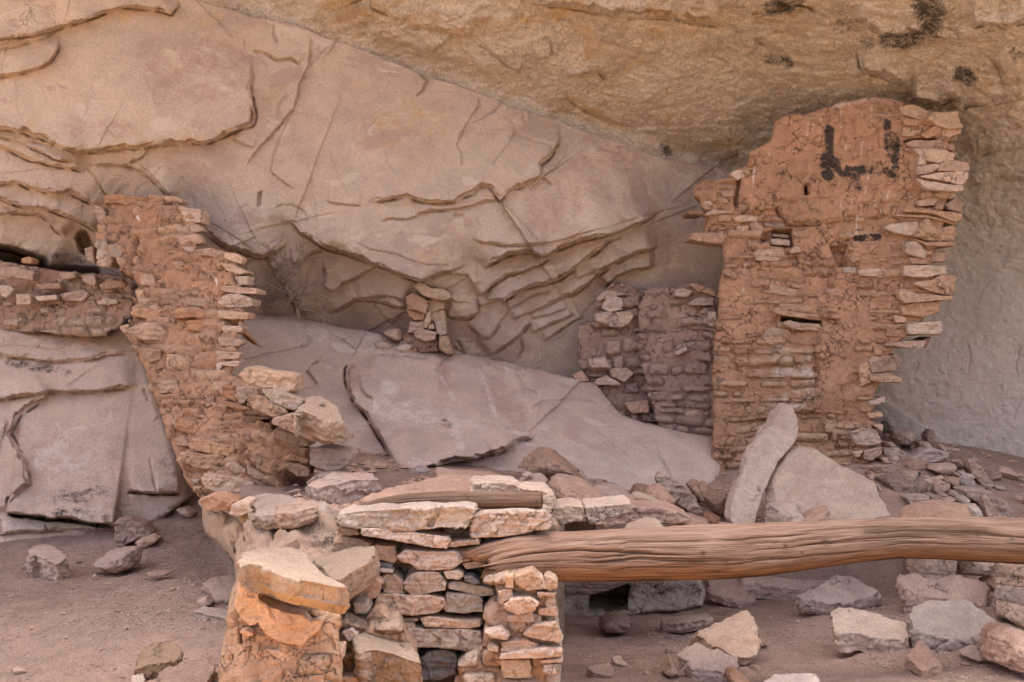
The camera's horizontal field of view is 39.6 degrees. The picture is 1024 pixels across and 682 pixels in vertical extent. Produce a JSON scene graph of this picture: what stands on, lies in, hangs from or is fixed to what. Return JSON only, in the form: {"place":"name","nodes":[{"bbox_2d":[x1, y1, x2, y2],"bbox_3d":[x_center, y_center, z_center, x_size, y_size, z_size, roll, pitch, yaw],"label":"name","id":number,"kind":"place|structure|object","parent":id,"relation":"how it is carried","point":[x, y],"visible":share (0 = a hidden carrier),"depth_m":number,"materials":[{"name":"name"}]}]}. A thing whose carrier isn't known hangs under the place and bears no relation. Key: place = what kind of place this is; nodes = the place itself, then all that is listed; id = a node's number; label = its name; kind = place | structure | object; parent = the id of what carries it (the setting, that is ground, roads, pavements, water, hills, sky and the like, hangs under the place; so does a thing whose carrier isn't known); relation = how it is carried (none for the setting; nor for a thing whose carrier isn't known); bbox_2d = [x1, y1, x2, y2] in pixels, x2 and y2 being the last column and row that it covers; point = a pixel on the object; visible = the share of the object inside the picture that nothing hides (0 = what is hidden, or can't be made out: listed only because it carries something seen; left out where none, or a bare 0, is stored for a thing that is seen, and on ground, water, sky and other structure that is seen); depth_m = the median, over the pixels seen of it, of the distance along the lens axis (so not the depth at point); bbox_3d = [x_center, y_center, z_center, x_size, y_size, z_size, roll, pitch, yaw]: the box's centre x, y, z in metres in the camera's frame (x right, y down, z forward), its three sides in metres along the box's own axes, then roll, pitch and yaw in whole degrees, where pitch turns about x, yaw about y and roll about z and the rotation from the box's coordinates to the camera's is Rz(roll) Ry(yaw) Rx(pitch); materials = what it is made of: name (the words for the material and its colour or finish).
{"place":"outdoors","nodes":[
{"label":"outdoors","id":0,"kind":"place"},
{"bbox_2d":[0,0,728,380],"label":"cliff","id":1,"kind":"structure","parent":0,"point":[524,238],"depth_m":9.99,"materials":[{"name":"beige stone"}]},
{"bbox_2d":[0,0,1023,456],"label":"rock overhang","id":2,"kind":"object","parent":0,"point":[722,84],"visible":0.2,"depth_m":9.99,"materials":[{"name":"beige stone"}]},
{"bbox_2d":[0,492,1023,681],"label":"ground","id":3,"kind":"structure","parent":0,"point":[581,631],"depth_m":7.26,"materials":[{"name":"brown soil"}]},
{"bbox_2d":[26,544,69,580],"bbox_3d":[-2.824,1.373,8.643,0.245,0.226,0.452,0,0,-24],"label":"stone block","id":4,"kind":"object","parent":3,"relation":"on","point":[48,562],"depth_m":8.59,"materials":[{"name":"stone"}]},
{"bbox_2d":[0,328,193,541],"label":"bedrock ledge","id":5,"kind":"object","parent":3,"relation":"on","point":[85,444],"visible":0.92,"depth_m":9.63,"materials":[{"name":"beige stone"}]},
{"bbox_2d":[0,260,133,337],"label":"ledge wall","id":6,"kind":"structure","parent":5,"relation":"on","point":[35,299],"depth_m":9.88,"materials":[{"name":"stone"}]},
{"bbox_2d":[92,546,142,573],"bbox_3d":[-2.395,1.326,8.597,0.293,0.150,0.344,0,0,0],"label":"rock","id":7,"kind":"object","parent":3,"relation":"on","point":[119,560],"visible":1,"depth_m":8.48,"materials":[{"name":"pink stone"}]},
{"bbox_2d":[112,515,155,546],"bbox_3d":[-2.440,1.236,9.230,0.260,0.200,0.253,0,0,0],"label":"stone","id":8,"kind":"object","parent":3,"relation":"on","point":[130,529],"visible":0.98,"depth_m":9.12,"materials":[{"name":"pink stone"}]},
{"bbox_2d":[135,533,161,548],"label":"rock","id":9,"kind":"object","parent":3,"relation":"on","point":[144,542],"visible":0.94,"depth_m":9.07,"materials":[{"name":"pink stone"}]},
{"bbox_2d":[134,641,183,680],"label":"stone slab","id":10,"kind":"object","parent":3,"relation":"on","point":[153,660],"depth_m":6.21,"materials":[{"name":"stone"}]},
{"bbox_2d":[176,506,196,516],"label":"rock","id":11,"kind":"object","parent":3,"relation":"on","point":[188,511],"visible":1,"depth_m":9.43,"materials":[{"name":"stone"}]},
{"bbox_2d":[156,660,218,681],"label":"stone slab","id":12,"kind":"object","parent":3,"relation":"on","point":[195,671],"depth_m":5.92,"materials":[{"name":"brown stone"}]},
{"bbox_2d":[194,605,226,620],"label":"stone slab","id":13,"kind":"object","parent":3,"relation":"on","point":[207,613],"depth_m":6.97,"materials":[{"name":"stone"}]},
{"bbox_2d":[201,574,235,604],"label":"stone slab","id":14,"kind":"object","parent":3,"relation":"on","point":[218,589],"depth_m":7.28,"materials":[{"name":"stone"}]},
{"bbox_2d":[218,579,417,681],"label":"front stone pillar","id":15,"kind":"structure","parent":3,"relation":"on","point":[269,638],"depth_m":5.24,"materials":[{"name":"stone"}]},
{"bbox_2d":[236,547,350,613],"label":"stone slab","id":16,"kind":"structure","parent":15,"relation":"on","point":[292,575],"depth_m":5.09,"materials":[{"name":"stone"}]},
{"bbox_2d":[312,546,380,598],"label":"stone slab","id":17,"kind":"structure","parent":15,"relation":"on","point":[355,570],"depth_m":5.67,"materials":[{"name":"stone"}]},
{"bbox_2d":[332,503,558,681],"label":"stone wall","id":18,"kind":"structure","parent":3,"relation":"on","point":[431,588],"depth_m":5.93,"materials":[{"name":"stone"}]},
{"bbox_2d":[335,501,477,531],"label":"stone slab","id":19,"kind":"structure","parent":18,"relation":"on","point":[412,516],"depth_m":5.93,"materials":[{"name":"stone"}]},
{"bbox_2d":[357,491,542,507],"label":"wooden beam","id":20,"kind":"structure","parent":18,"relation":"on","point":[493,499],"depth_m":6.09,"materials":[{"name":"brown wood"}]},
{"bbox_2d":[469,504,552,538],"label":"stone block","id":21,"kind":"structure","parent":18,"relation":"on","point":[493,522],"depth_m":5.95,"materials":[{"name":"stone"}]},
{"bbox_2d":[469,475,555,511],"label":"stone slab","id":22,"kind":"structure","parent":18,"relation":"on","point":[495,483],"depth_m":6.35,"materials":[{"name":"stone"}]},
{"bbox_2d":[550,497,585,524],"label":"stone block","id":23,"kind":"structure","parent":18,"relation":"on","point":[567,510],"depth_m":6.35,"materials":[{"name":"stone"}]},
{"bbox_2d":[458,565,563,681],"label":"log support pillar","id":24,"kind":"structure","parent":3,"relation":"on","point":[523,635],"depth_m":5.76,"materials":[{"name":"beige stone"}]},
{"bbox_2d":[458,517,1023,582],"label":"wooden log","id":25,"kind":"object","parent":24,"relation":"on","point":[710,551],"visible":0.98,"depth_m":6.29,"materials":[{"name":"brown wood"}]},
{"bbox_2d":[586,662,616,678],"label":"rock","id":26,"kind":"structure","parent":3,"relation":"on","point":[603,671],"depth_m":6.41,"materials":[{"name":"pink stone"}]},
{"bbox_2d":[599,611,632,633],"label":"rock","id":27,"kind":"object","parent":3,"relation":"on","point":[615,622],"visible":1,"depth_m":7.79,"materials":[{"name":"brown stone"}]},
{"bbox_2d":[214,432,1023,642],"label":"rubble terrace","id":28,"kind":"structure","parent":3,"relation":"on","point":[871,573],"depth_m":8.72,"materials":[{"name":"brown stone"}]},
{"bbox_2d":[84,193,358,496],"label":"ruined wall","id":29,"kind":"structure","parent":28,"relation":"on","point":[185,326],"depth_m":8.63,"materials":[{"name":"orange stone"}]},
{"bbox_2d":[272,412,354,444],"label":"stone slab","id":30,"kind":"object","parent":29,"relation":"on","point":[286,421],"depth_m":7.50,"materials":[{"name":"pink stone"}]},
{"bbox_2d":[247,394,294,416],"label":"stone slab","id":31,"kind":"object","parent":30,"relation":"on","point":[261,403],"depth_m":7.62,"materials":[{"name":"beige stone"}]},
{"bbox_2d":[262,388,306,410],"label":"stone slab","id":32,"kind":"object","parent":31,"relation":"on","point":[294,400],"depth_m":7.65,"materials":[{"name":"beige stone"}]},
{"bbox_2d":[239,365,303,391],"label":"stone slab","id":33,"kind":"object","parent":32,"relation":"on","point":[263,377],"depth_m":7.75,"materials":[{"name":"beige stone"}]},
{"bbox_2d":[293,395,346,442],"bbox_3d":[-1.008,0.416,7.600,0.276,0.238,0.561,0,0,0],"label":"stone block","id":34,"kind":"object","parent":30,"relation":"on","point":[325,422],"depth_m":7.46,"materials":[{"name":"beige stone"}]},
{"bbox_2d":[199,494,348,580],"bbox_3d":[-1.115,0.982,7.000,0.706,0.499,3.053,0,0,-19],"label":"bedrock outcrop","id":35,"kind":"object","parent":28,"relation":"on","point":[234,536],"visible":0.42,"depth_m":6.52,"materials":[{"name":"beige stone"}]},
{"bbox_2d":[198,491,242,510],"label":"stone","id":36,"kind":"object","parent":35,"relation":"on","point":[220,500],"visible":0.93,"depth_m":7.00,"materials":[{"name":"stone"}]},
{"bbox_2d":[229,496,257,516],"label":"stone","id":37,"kind":"object","parent":35,"relation":"on","point":[242,507],"visible":0.84,"depth_m":6.75,"materials":[{"name":"stone"}]},
{"bbox_2d":[251,493,298,529],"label":"stone slab","id":38,"kind":"object","parent":35,"relation":"on","point":[264,505],"depth_m":6.68,"materials":[{"name":"stone"}]},
{"bbox_2d":[274,499,320,528],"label":"stone slab","id":39,"kind":"object","parent":35,"relation":"on","point":[294,516],"depth_m":6.42,"materials":[{"name":"stone"}]},
{"bbox_2d":[306,468,352,483],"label":"stone","id":40,"kind":"object","parent":28,"relation":"on","point":[321,474],"visible":0.46,"depth_m":7.51,"materials":[{"name":"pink stone"}]},
{"bbox_2d":[305,472,381,504],"bbox_3d":[-0.851,0.772,7.120,0.466,0.220,0.240,0,0,-39],"label":"stone block","id":41,"kind":"object","parent":28,"relation":"on","point":[337,488],"depth_m":7.09,"materials":[{"name":"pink stone"}]},
{"bbox_2d":[359,475,470,502],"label":"stone slab","id":42,"kind":"object","parent":28,"relation":"on","point":[449,483],"depth_m":6.71,"materials":[{"name":"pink stone"}]},
{"bbox_2d":[433,467,500,479],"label":"stone slab","id":43,"kind":"structure","parent":28,"relation":"on","point":[467,474],"depth_m":7.78,"materials":[{"name":"stone"}]},
{"bbox_2d":[232,315,720,522],"bbox_3d":[-0.297,0.463,9.922,3.437,1.312,3.067,0,0,0],"label":"boulder","id":44,"kind":"object","parent":28,"relation":"on","point":[411,409],"visible":0.55,"depth_m":9.55,"materials":[{"name":"beige stone"}]},
{"bbox_2d":[248,276,298,317],"bbox_3d":[-1.700,-0.301,10.048,0.437,0.336,0.356,0,0,0],"label":"dry tuft","id":45,"kind":"object","parent":44,"relation":"on","point":[271,303],"visible":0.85,"depth_m":10.08,"materials":[{"name":"brown plant"}]},
{"bbox_2d":[250,229,362,347],"bbox_3d":[-1.465,-0.370,9.986,0.852,0.836,0.527,0,0,0],"label":"dead shrub","id":46,"kind":"object","parent":44,"relation":"on","point":[293,298],"visible":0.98,"depth_m":10.02,"materials":[{"name":"brown plant"}]},
{"bbox_2d":[382,328,401,340],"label":"rock","id":47,"kind":"object","parent":44,"relation":"on","point":[395,334],"visible":1,"depth_m":9.97,"materials":[{"name":"stone"}]},
{"bbox_2d":[402,282,454,353],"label":"thin stone pillar","id":48,"kind":"structure","parent":44,"relation":"on","point":[427,326],"depth_m":9.92,"materials":[{"name":"stone"}]},
{"bbox_2d":[572,283,716,438],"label":"crumbling wall","id":49,"kind":"structure","parent":44,"relation":"on","point":[646,356],"depth_m":9.98,"materials":[{"name":"stone"}]},
{"bbox_2d":[518,473,548,483],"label":"rock","id":50,"kind":"object","parent":28,"relation":"on","point":[537,477],"visible":0.41,"depth_m":7.93,"materials":[{"name":"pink stone"}]},
{"bbox_2d":[518,447,582,479],"bbox_3d":[0.232,0.751,8.505,0.395,0.232,0.673,0,0,0],"label":"rock","id":51,"kind":"object","parent":28,"relation":"on","point":[548,462],"visible":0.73,"depth_m":8.27,"materials":[{"name":"stone"}]},
{"bbox_2d":[581,495,631,524],"bbox_3d":[0.434,0.782,6.595,0.236,0.104,0.371,0,0,0],"label":"stone block","id":52,"kind":"object","parent":28,"relation":"on","point":[599,509],"depth_m":6.43,"materials":[{"name":"stone"}]},
{"bbox_2d":[593,482,629,495],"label":"rock","id":53,"kind":"object","parent":28,"relation":"on","point":[610,489],"visible":0.43,"depth_m":8.15,"materials":[{"name":"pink stone"}]},
{"bbox_2d":[592,496,690,527],"bbox_3d":[0.659,0.904,7.552,0.540,0.119,0.540,0,0,0],"label":"stone slab","id":54,"kind":"object","parent":28,"relation":"on","point":[664,511],"depth_m":7.30,"materials":[{"name":"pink stone"}]},
{"bbox_2d":[628,491,656,500],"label":"stone slab","id":55,"kind":"object","parent":54,"relation":"on","point":[636,495],"depth_m":7.69,"materials":[{"name":"stone"}]},
{"bbox_2d":[623,517,662,528],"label":"stone slab","id":56,"kind":"object","parent":28,"relation":"on","point":[645,522],"depth_m":6.98,"materials":[{"name":"stone"}]},
{"bbox_2d":[283,434,1023,529],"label":"rubble chips","id":57,"kind":"object","parent":28,"relation":"on","point":[378,464],"visible":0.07,"depth_m":8.67,"materials":[{"name":"brown stone"}]},
{"bbox_2d":[655,471,702,513],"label":"stone slab","id":58,"kind":"object","parent":28,"relation":"on","point":[683,497],"depth_m":8.60,"materials":[{"name":"stone"}]},
{"bbox_2d":[666,512,709,526],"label":"stone slab","id":59,"kind":"structure","parent":28,"relation":"on","point":[695,519],"depth_m":8.00,"materials":[{"name":"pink stone"}]},
{"bbox_2d":[644,483,675,503],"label":"rock","id":60,"kind":"object","parent":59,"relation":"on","point":[658,491],"visible":0.71,"depth_m":8.10,"materials":[{"name":"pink stone"}]},
{"bbox_2d":[686,479,713,503],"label":"rock","id":61,"kind":"object","parent":28,"relation":"on","point":[698,489],"visible":0.64,"depth_m":8.81,"materials":[{"name":"stone"}]},
{"bbox_2d":[703,491,726,514],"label":"rock","id":62,"kind":"object","parent":28,"relation":"on","point":[715,501],"visible":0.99,"depth_m":8.68,"materials":[{"name":"stone"}]},
{"bbox_2d":[724,403,797,522],"bbox_3d":[1.458,0.709,8.326,0.226,0.668,0.800,0,0,38],"label":"stone slab","id":63,"kind":"object","parent":28,"relation":"on","point":[770,445],"depth_m":8.27,"materials":[{"name":"stone"}]},
{"bbox_2d":[764,501,804,522],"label":"rock","id":64,"kind":"object","parent":28,"relation":"on","point":[784,511],"visible":0.75,"depth_m":7.79,"materials":[{"name":"stone"}]},
{"bbox_2d":[803,505,830,520],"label":"rock","id":65,"kind":"object","parent":28,"relation":"on","point":[821,513],"visible":0.74,"depth_m":7.73,"materials":[{"name":"orange stone"}]},
{"bbox_2d":[682,97,969,471],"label":"ruined tower wall","id":66,"kind":"structure","parent":28,"relation":"on","point":[829,230],"depth_m":9.47,"materials":[{"name":"stone"}]},
{"bbox_2d":[764,444,890,519],"bbox_3d":[1.805,0.836,8.278,0.691,0.436,0.515,0,0,0],"label":"stone slab","id":67,"kind":"object","parent":28,"relation":"on","point":[804,478],"depth_m":8.22,"materials":[{"name":"stone"}]},
{"bbox_2d":[882,418,897,432],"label":"rock","id":68,"kind":"object","parent":28,"relation":"on","point":[889,425],"visible":0.84,"depth_m":10.00,"materials":[{"name":"grey stone"}]},
{"bbox_2d":[881,447,911,455],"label":"stone","id":69,"kind":"object","parent":28,"relation":"on","point":[894,450],"visible":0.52,"depth_m":9.52,"materials":[{"name":"stone"}]},
{"bbox_2d":[875,472,927,492],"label":"rock","id":70,"kind":"object","parent":28,"relation":"on","point":[896,481],"visible":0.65,"depth_m":8.90,"materials":[{"name":"brown stone"}]},
{"bbox_2d":[890,428,915,445],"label":"rock","id":71,"kind":"object","parent":28,"relation":"on","point":[903,436],"visible":1,"depth_m":9.77,"materials":[{"name":"stone"}]},
{"bbox_2d":[902,471,920,483],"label":"stone","id":72,"kind":"object","parent":28,"relation":"on","point":[910,476],"visible":0.81,"depth_m":8.91,"materials":[{"name":"stone"}]},
{"bbox_2d":[900,493,929,504],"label":"stone","id":73,"kind":"object","parent":28,"relation":"on","point":[910,498],"visible":0.62,"depth_m":8.69,"materials":[{"name":"stone"}]},
{"bbox_2d":[904,458,927,470],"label":"stone","id":74,"kind":"object","parent":28,"relation":"on","point":[913,464],"visible":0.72,"depth_m":9.29,"materials":[{"name":"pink stone"}]},
{"bbox_2d":[921,429,936,448],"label":"stone","id":75,"kind":"object","parent":28,"relation":"on","point":[928,435],"visible":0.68,"depth_m":9.78,"materials":[{"name":"brown stone"}]},
{"bbox_2d":[910,447,949,461],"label":"stone","id":76,"kind":"object","parent":28,"relation":"on","point":[927,454],"visible":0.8,"depth_m":9.50,"materials":[{"name":"stone"}]},
{"bbox_2d":[899,499,973,516],"bbox_3d":[2.368,0.949,7.899,0.423,0.115,0.430,0,0,0],"label":"rock","id":77,"kind":"object","parent":28,"relation":"on","point":[935,508],"visible":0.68,"depth_m":7.85,"materials":[{"name":"orange stone"}]},
{"bbox_2d":[931,479,949,495],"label":"stone","id":78,"kind":"object","parent":28,"relation":"on","point":[939,487],"visible":0.94,"depth_m":8.90,"materials":[{"name":"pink stone"}]},
{"bbox_2d":[926,463,957,475],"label":"rock","id":79,"kind":"object","parent":28,"relation":"on","point":[944,469],"visible":0.98,"depth_m":9.19,"materials":[{"name":"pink stone"}]},
{"bbox_2d":[961,457,994,487],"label":"stone","id":80,"kind":"object","parent":28,"relation":"on","point":[974,468],"visible":0.81,"depth_m":9.19,"materials":[{"name":"stone"}]},
{"bbox_2d":[952,485,1015,517],"bbox_3d":[2.921,0.997,8.795,0.338,0.194,0.300,0,0,0],"label":"stone","id":81,"kind":"object","parent":28,"relation":"on","point":[1001,506],"visible":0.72,"depth_m":8.66,"materials":[{"name":"stone"}]},
{"bbox_2d":[976,494,1000,516],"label":"stone","id":82,"kind":"object","parent":28,"relation":"on","point":[986,507],"visible":0.76,"depth_m":8.61,"materials":[{"name":"stone"}]},
{"bbox_2d":[995,467,1017,479],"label":"stone","id":83,"kind":"object","parent":28,"relation":"on","point":[1008,473],"visible":0.77,"depth_m":9.59,"materials":[{"name":"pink stone"}]},
{"bbox_2d":[565,580,705,616],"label":"stone block","id":84,"kind":"structure","parent":3,"relation":"on","point":[661,596],"depth_m":8.28,"materials":[{"name":"stone"}]},
{"bbox_2d":[660,655,679,676],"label":"rock","id":85,"kind":"object","parent":3,"relation":"on","point":[669,667],"visible":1,"depth_m":6.50,"materials":[{"name":"stone"}]},
{"bbox_2d":[660,613,712,633],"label":"stone","id":86,"kind":"object","parent":3,"relation":"on","point":[685,623],"visible":0.98,"depth_m":7.82,"materials":[{"name":"stone"}]},
{"bbox_2d":[676,642,739,681],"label":"stone slab","id":87,"kind":"object","parent":3,"relation":"on","point":[698,661],"depth_m":6.50,"materials":[{"name":"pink stone"}]},
{"bbox_2d":[689,610,763,665],"bbox_3d":[1.068,1.490,7.123,0.352,0.194,0.641,0,0,0],"label":"stone slab","id":88,"kind":"object","parent":3,"relation":"on","point":[738,638],"depth_m":7.04,"materials":[{"name":"stone"}]},
{"bbox_2d":[705,578,755,607],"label":"stone slab","id":89,"kind":"object","parent":3,"relation":"on","point":[729,593],"depth_m":8.32,"materials":[{"name":"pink stone"}]},
{"bbox_2d":[725,666,749,681],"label":"rock","id":90,"kind":"object","parent":3,"relation":"on","point":[732,674],"visible":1,"depth_m":6.32,"materials":[{"name":"stone"}]},
{"bbox_2d":[740,575,824,600],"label":"stone slab","id":91,"kind":"object","parent":3,"relation":"on","point":[773,588],"depth_m":8.38,"materials":[{"name":"stone"}]},
{"bbox_2d":[763,673,819,681],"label":"stone slab","id":92,"kind":"object","parent":3,"relation":"on","point":[802,677],"depth_m":6.23,"materials":[{"name":"stone"}]},
{"bbox_2d":[793,575,882,614],"bbox_3d":[1.839,1.443,8.022,0.463,0.197,0.274,0,0,-33],"label":"stone slab","id":93,"kind":"object","parent":3,"relation":"on","point":[828,595],"depth_m":7.99,"materials":[{"name":"stone"}]},
{"bbox_2d":[829,607,910,653],"bbox_3d":[1.810,1.479,7.192,0.415,0.226,0.250,0,0,0],"label":"stone slab","id":94,"kind":"object","parent":3,"relation":"on","point":[853,630],"depth_m":7.12,"materials":[{"name":"stone"}]},
{"bbox_2d":[904,640,942,677],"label":"stone slab","id":95,"kind":"object","parent":3,"relation":"on","point":[921,660],"depth_m":6.64,"materials":[{"name":"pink stone"}]},
{"bbox_2d":[895,573,989,613],"bbox_3d":[2.364,1.427,7.810,0.507,0.283,0.163,0,0,12],"label":"stone slab","id":96,"kind":"object","parent":3,"relation":"on","point":[914,589],"depth_m":7.80,"materials":[{"name":"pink stone"}]},
{"bbox_2d":[905,559,957,575],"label":"rock","id":97,"kind":"object","parent":96,"relation":"on","point":[926,567],"visible":0.55,"depth_m":8.07,"materials":[{"name":"stone"}]},
{"bbox_2d":[906,599,998,651],"bbox_3d":[2.221,1.446,7.122,0.482,0.261,0.307,0,0,0],"label":"stone slab","id":98,"kind":"object","parent":3,"relation":"on","point":[951,625],"depth_m":7.10,"materials":[{"name":"grey stone"}]},
{"bbox_2d":[958,645,987,661],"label":"rock","id":99,"kind":"object","parent":3,"relation":"on","point":[971,652],"visible":0.81,"depth_m":6.75,"materials":[{"name":"stone"}]},
{"bbox_2d":[979,574,994,589],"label":"rock","id":100,"kind":"object","parent":3,"relation":"on","point":[989,579],"visible":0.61,"depth_m":8.09,"materials":[{"name":"stone"}]},
{"bbox_2d":[956,561,994,576],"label":"rock","id":101,"kind":"object","parent":100,"relation":"on","point":[984,569],"visible":0.48,"depth_m":8.06,"materials":[{"name":"beige stone"}]},
{"bbox_2d":[976,622,1023,672],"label":"rock","id":102,"kind":"object","parent":3,"relation":"on","point":[1002,644],"visible":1,"depth_m":6.49,"materials":[{"name":"brown stone"}]},
{"bbox_2d":[993,563,1023,628],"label":"masonry stub","id":103,"kind":"object","parent":3,"relation":"on","point":[1008,599],"visible":0.97,"depth_m":7.32,"materials":[{"name":"beige stone"}]},
{"bbox_2d":[547,473,605,499],"bbox_3d":[0.363,0.825,7.848,0.361,0.173,0.559,0,0,0],"label":"rock","id":104,"kind":"object","parent":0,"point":[561,485],"visible":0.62,"depth_m":7.72,"materials":[{"name":"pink stone"}]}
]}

